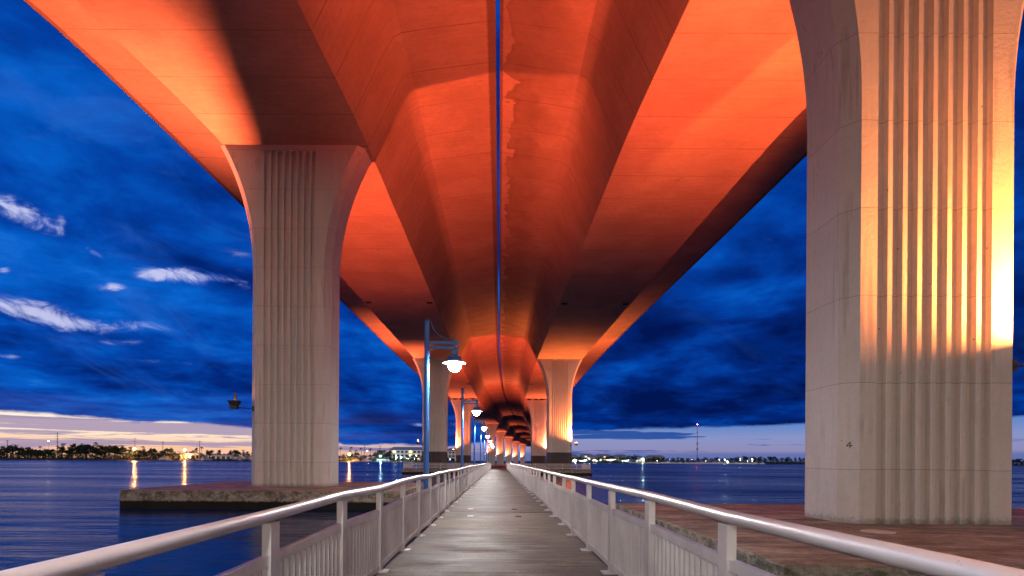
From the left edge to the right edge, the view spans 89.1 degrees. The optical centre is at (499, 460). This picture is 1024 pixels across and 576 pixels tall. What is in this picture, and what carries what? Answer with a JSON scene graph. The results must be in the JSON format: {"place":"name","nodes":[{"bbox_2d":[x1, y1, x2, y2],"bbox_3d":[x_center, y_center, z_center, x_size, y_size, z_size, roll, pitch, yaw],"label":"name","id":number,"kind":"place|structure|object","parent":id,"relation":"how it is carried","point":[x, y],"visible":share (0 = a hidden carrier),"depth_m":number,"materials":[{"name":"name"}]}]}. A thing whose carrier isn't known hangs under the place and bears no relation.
{"place":"outdoors","nodes":[
{"label":"outdoors","id":0,"kind":"place"},
{"bbox_2d":[0,460,1023,575],"bbox_3d":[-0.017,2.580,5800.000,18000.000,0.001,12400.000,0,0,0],"label":"water","id":1,"kind":"structure","parent":0,"point":[51,509],"depth_m":36.73,"materials":[{"name":"blue liquid"}]},
{"bbox_2d":[120,481,422,509],"bbox_3d":[-12.216,2.408,32.300,14.400,1.780,11.400,0,0,0],"label":"pier footing","id":2,"kind":"object","parent":1,"relation":"in","point":[243,495],"visible":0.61,"depth_m":26.60,"materials":[{"name":"concrete"}]},
{"bbox_2d":[221,144,371,486],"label":"bridge pier","id":3,"kind":"structure","parent":2,"relation":"on","point":[298,200],"depth_m":30.97,"materials":[{"name":"concrete"}]},
{"bbox_2d":[227,393,253,410],"bbox_3d":[-15.332,-3.470,30.839,0.790,0.994,1.462,0,0,45],"label":"floodlight","id":4,"kind":"object","parent":3,"relation":"attached to","point":[234,403],"visible":1,"depth_m":30.47,"materials":[{"name":"metal"}]},
{"bbox_2d":[24,0,530,446],"bbox_3d":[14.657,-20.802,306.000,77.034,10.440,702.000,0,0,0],"label":"bridge girder","id":5,"kind":"object","parent":3,"relation":"on","point":[403,93],"visible":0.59,"depth_m":31.27,"materials":[{"name":"concrete"}]},
{"bbox_2d":[485,424,498,465],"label":"bridge pier","id":6,"kind":"structure","parent":1,"relation":"in","point":[492,428],"depth_m":281.05,"materials":[{"name":"concrete"}]},
{"bbox_2d":[447,465,544,467],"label":"pier footing","id":7,"kind":"object","parent":1,"relation":"in","point":[453,466],"visible":0.14,"depth_m":162.50,"materials":[{"name":"concrete"}]},
{"bbox_2d":[450,398,475,465],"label":"bridge pier","id":8,"kind":"structure","parent":7,"relation":"on","point":[468,408],"depth_m":166.05,"materials":[{"name":"grey paint"}]},
{"bbox_2d":[525,399,546,465],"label":"bridge pier","id":9,"kind":"structure","parent":7,"relation":"on","point":[537,409],"depth_m":166.07,"materials":[{"name":"grey paint"}]},
{"bbox_2d":[402,468,591,474],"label":"pier footing","id":10,"kind":"object","parent":1,"relation":"in","point":[565,472],"visible":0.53,"depth_m":96.20,"materials":[{"name":"concrete"}]},
{"bbox_2d":[413,358,452,468],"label":"bridge pier","id":11,"kind":"structure","parent":10,"relation":"on","point":[440,373],"depth_m":100.09,"materials":[{"name":"grey paint"}]},
{"bbox_2d":[403,462,485,468],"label":"platform fence","id":12,"kind":"object","parent":10,"relation":"on","point":[409,465],"visible":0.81,"depth_m":96.48,"materials":[{"name":"wood"}]},
{"bbox_2d":[373,465,617,575],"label":"walkway","id":13,"kind":"structure","parent":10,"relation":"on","point":[493,536],"depth_m":8.93,"materials":[{"name":"wood"}]},
{"bbox_2d":[0,462,491,575],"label":"walkway railing","id":14,"kind":"object","parent":13,"relation":"on","point":[371,543],"visible":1,"depth_m":4.46,"materials":[{"name":"metal"}]},
{"bbox_2d":[423,318,465,488],"bbox_3d":[-1.297,-0.554,12.400,1.011,5.690,0.570,0,0,0],"label":"lamp post","id":15,"kind":"object","parent":13,"relation":"on","point":[454,363],"visible":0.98,"depth_m":12.35,"materials":[{"name":"blue metal"}]},
{"bbox_2d":[461,388,481,473],"bbox_3d":[-1.297,-0.554,24.400,1.011,5.690,0.570,0,0,0],"label":"lamp post","id":16,"kind":"object","parent":13,"relation":"on","point":[476,410],"visible":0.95,"depth_m":24.35,"materials":[{"name":"blue metal"}]},
{"bbox_2d":[473,415,487,469],"bbox_3d":[-1.297,-0.554,36.400,1.011,5.690,0.570,0,0,0],"label":"lamp post","id":17,"kind":"object","parent":13,"relation":"on","point":[483,427],"visible":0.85,"depth_m":36.34,"materials":[{"name":"blue metal"}]},
{"bbox_2d":[480,424,489,463],"bbox_3d":[-1.297,-0.554,48.400,1.011,5.690,0.570,0,0,0],"label":"lamp post","id":18,"kind":"object","parent":13,"relation":"on","point":[487,435],"visible":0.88,"depth_m":48.34,"materials":[{"name":"blue metal"}]},
{"bbox_2d":[484,432,491,462],"bbox_3d":[-1.297,-0.554,60.400,1.011,5.690,0.570,0,0,0],"label":"lamp post","id":19,"kind":"object","parent":13,"relation":"on","point":[489,440],"visible":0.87,"depth_m":60.34,"materials":[{"name":"blue metal"}]},
{"bbox_2d":[486,438,492,462],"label":"lamp post","id":20,"kind":"object","parent":13,"relation":"on","point":[491,443],"visible":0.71,"depth_m":72.35,"materials":[{"name":"blue metal"}]},
{"bbox_2d":[507,463,1023,575],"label":"walkway railing","id":21,"kind":"object","parent":13,"relation":"on","point":[617,541],"visible":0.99,"depth_m":4.15,"materials":[{"name":"metal"}]},
{"bbox_2d":[512,463,590,469],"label":"platform fence","id":22,"kind":"object","parent":10,"relation":"on","point":[583,466],"visible":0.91,"depth_m":96.48,"materials":[{"name":"wood"}]},
{"bbox_2d":[537,359,581,469],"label":"bridge pier","id":23,"kind":"structure","parent":10,"relation":"on","point":[559,375],"depth_m":100.04,"materials":[{"name":"grey paint"}]},
{"bbox_2d":[496,432,506,464],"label":"bridge pier","id":24,"kind":"structure","parent":1,"relation":"in","point":[500,436],"depth_m":355.07,"materials":[{"name":"concrete"}]},
{"bbox_2d":[504,438,512,463],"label":"bridge pier","id":25,"kind":"structure","parent":1,"relation":"in","point":[508,442],"depth_m":434.00,"materials":[{"name":"concrete"}]},
{"bbox_2d":[512,442,519,462],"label":"bridge pier","id":26,"kind":"structure","parent":1,"relation":"in","point":[515,451],"depth_m":521.99,"materials":[{"name":"concrete"}]},
{"bbox_2d":[519,444,526,462],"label":"bridge pier","id":27,"kind":"structure","parent":1,"relation":"in","point":[522,455],"depth_m":582.03,"materials":[{"name":"concrete"}]},
{"bbox_2d":[615,503,1023,575],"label":"pier footing","id":28,"kind":"object","parent":1,"relation":"in","point":[1003,545],"visible":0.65,"depth_m":11.07,"materials":[{"name":"concrete"}]},
{"bbox_2d":[789,0,1023,524],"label":"bridge pier","id":29,"kind":"structure","parent":28,"relation":"on","point":[909,250],"depth_m":13.88,"materials":[{"name":"concrete"}]},
{"bbox_2d":[499,0,806,437],"bbox_3d":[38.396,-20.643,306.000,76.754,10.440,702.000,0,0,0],"label":"bridge girder","id":30,"kind":"object","parent":29,"relation":"on","point":[652,152],"visible":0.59,"depth_m":34.60,"materials":[{"name":"concrete"}]},
{"bbox_2d":[1012,360,1023,371],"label":"floodlight","id":31,"kind":"object","parent":29,"relation":"attached to","point":[1015,365],"visible":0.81,"depth_m":13.90,"materials":[{"name":"metal"}]},
{"bbox_2d":[0,458,1023,465],"bbox_3d":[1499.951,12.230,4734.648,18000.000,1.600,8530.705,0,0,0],"label":"ground","id":32,"kind":"structure","parent":0,"point":[338,461],"depth_m":687.12,"materials":[{"name":"soil"}]},
{"bbox_2d":[0,447,9,458],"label":"broadleaf tree","id":33,"kind":"object","parent":32,"relation":"on","point":[2,450],"visible":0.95,"depth_m":596.91,"materials":[{"name":"green plant"}]},
{"bbox_2d":[4,444,17,458],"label":"broadleaf tree","id":34,"kind":"object","parent":32,"relation":"on","point":[12,448],"visible":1,"depth_m":598.43,"materials":[{"name":"green plant"}]},
{"bbox_2d":[17,447,29,458],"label":"broadleaf tree","id":35,"kind":"object","parent":32,"relation":"on","point":[23,450],"visible":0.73,"depth_m":603.78,"materials":[{"name":"green plant"}]},
{"bbox_2d":[48,449,59,455],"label":"broadleaf tree","id":36,"kind":"object","parent":32,"relation":"on","point":[53,450],"visible":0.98,"depth_m":605.15,"materials":[{"name":"green plant"}]},
{"bbox_2d":[59,443,65,453],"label":"pine tree","id":37,"kind":"object","parent":32,"relation":"on","point":[62,447],"visible":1,"depth_m":606.55,"materials":[{"name":"green plant"}]},
{"bbox_2d":[67,443,77,451],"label":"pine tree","id":38,"kind":"object","parent":32,"relation":"on","point":[73,445],"visible":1,"depth_m":609.15,"materials":[{"name":"green plant"}]},
{"bbox_2d":[77,443,90,453],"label":"broadleaf tree","id":39,"kind":"object","parent":32,"relation":"on","point":[80,446],"visible":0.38,"depth_m":617.58,"materials":[{"name":"green plant"}]},
{"bbox_2d":[80,444,89,458],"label":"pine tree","id":40,"kind":"object","parent":32,"relation":"on","point":[85,447],"visible":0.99,"depth_m":610.37,"materials":[{"name":"green plant"}]},
{"bbox_2d":[88,445,94,458],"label":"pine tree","id":41,"kind":"object","parent":32,"relation":"on","point":[91,449],"visible":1,"depth_m":609.51,"materials":[{"name":"green plant"}]},
{"bbox_2d":[93,448,106,456],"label":"broadleaf tree","id":42,"kind":"object","parent":32,"relation":"on","point":[97,452],"visible":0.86,"depth_m":610.57,"materials":[{"name":"green plant"}]},
{"bbox_2d":[100,445,113,455],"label":"broadleaf tree","id":43,"kind":"object","parent":32,"relation":"on","point":[107,450],"visible":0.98,"depth_m":608.75,"materials":[{"name":"green plant"}]},
{"bbox_2d":[0,449,220,459],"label":"undergrowth","id":44,"kind":"object","parent":32,"relation":"on","point":[84,456],"visible":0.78,"depth_m":610.63,"materials":[{"name":"green plant"}]},
{"bbox_2d":[108,446,118,459],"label":"broadleaf tree","id":45,"kind":"object","parent":32,"relation":"on","point":[114,448],"visible":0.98,"depth_m":611.11,"materials":[{"name":"green plant"}]},
{"bbox_2d":[118,445,127,459],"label":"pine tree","id":46,"kind":"object","parent":32,"relation":"on","point":[123,449],"visible":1,"depth_m":611.35,"materials":[{"name":"green plant"}]},
{"bbox_2d":[133,449,142,455],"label":"broadleaf tree","id":47,"kind":"object","parent":32,"relation":"on","point":[137,452],"visible":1,"depth_m":611.02,"materials":[{"name":"green plant"}]},
{"bbox_2d":[148,448,158,459],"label":"broadleaf tree","id":48,"kind":"object","parent":32,"relation":"on","point":[151,450],"visible":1,"depth_m":615.12,"materials":[{"name":"green plant"}]},
{"bbox_2d":[159,455,171,460],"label":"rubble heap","id":49,"kind":"object","parent":32,"relation":"on","point":[165,458],"visible":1,"depth_m":611.94,"materials":[{"name":"grey stone"}]},
{"bbox_2d":[162,448,175,455],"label":"broadleaf tree","id":50,"kind":"object","parent":32,"relation":"on","point":[169,451],"visible":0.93,"depth_m":619.52,"materials":[{"name":"green plant"}]},
{"bbox_2d":[180,453,202,459],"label":"shed","id":51,"kind":"structure","parent":32,"relation":"on","point":[198,455],"depth_m":619.32,"materials":[{"name":"grey metal"}]},
{"bbox_2d":[199,455,211,460],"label":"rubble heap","id":52,"kind":"object","parent":32,"relation":"on","point":[204,457],"visible":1,"depth_m":616.48,"materials":[{"name":"grey stone"}]},
{"bbox_2d":[211,454,233,459],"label":"shed","id":53,"kind":"structure","parent":32,"relation":"on","point":[221,456],"depth_m":623.19,"materials":[{"name":"grey metal"}]},
{"bbox_2d":[232,453,251,460],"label":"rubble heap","id":54,"kind":"object","parent":32,"relation":"on","point":[247,457],"visible":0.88,"depth_m":622.04,"materials":[{"name":"grey stone"}]},
{"bbox_2d":[373,450,383,457],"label":"broadleaf tree","id":55,"kind":"object","parent":32,"relation":"on","point":[376,454],"visible":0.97,"depth_m":717.89,"materials":[{"name":"green plant"}]},
{"bbox_2d":[377,450,386,455],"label":"broadleaf tree","id":56,"kind":"object","parent":32,"relation":"on","point":[382,452],"visible":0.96,"depth_m":717.42,"materials":[{"name":"green plant"}]},
{"bbox_2d":[338,457,455,461],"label":"undergrowth","id":57,"kind":"object","parent":32,"relation":"on","point":[359,458],"visible":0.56,"depth_m":705.63,"materials":[{"name":"green plant"}]},
{"bbox_2d":[388,447,421,460],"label":"apartment building","id":58,"kind":"structure","parent":32,"relation":"on","point":[400,452],"depth_m":725.88,"materials":[{"name":"white concrete"}]},
{"bbox_2d":[448,448,455,461],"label":"apartment building","id":59,"kind":"structure","parent":32,"relation":"on","point":[451,453],"depth_m":723.17,"materials":[{"name":"white concrete"}]},
{"bbox_2d":[579,454,593,459],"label":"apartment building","id":60,"kind":"structure","parent":32,"relation":"on","point":[587,455],"depth_m":848.69,"materials":[{"name":"grey concrete"}]},
{"bbox_2d":[594,454,610,460],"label":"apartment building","id":61,"kind":"structure","parent":32,"relation":"on","point":[604,456],"depth_m":876.10,"materials":[{"name":"grey concrete"}]},
{"bbox_2d":[612,454,627,462],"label":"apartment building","id":62,"kind":"structure","parent":32,"relation":"on","point":[617,456],"depth_m":909.79,"materials":[{"name":"grey concrete"}]},
{"bbox_2d":[645,455,664,460],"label":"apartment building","id":63,"kind":"structure","parent":32,"relation":"on","point":[651,456],"depth_m":942.45,"materials":[{"name":"grey concrete"}]},
{"bbox_2d":[572,459,804,463],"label":"undergrowth","id":64,"kind":"object","parent":32,"relation":"on","point":[711,461],"visible":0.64,"depth_m":896.17,"materials":[{"name":"green plant"}]},
{"bbox_2d":[696,424,697,458],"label":"radio mast","id":65,"kind":"object","parent":32,"relation":"on","point":[697,441],"visible":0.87,"depth_m":944.88,"materials":[{"name":"metal"}]},
{"bbox_2d":[0,0,1023,463],"label":"sky","id":66,"kind":"structure","parent":0,"point":[126,267],"materials":[{"name":"blue"}]}
]}

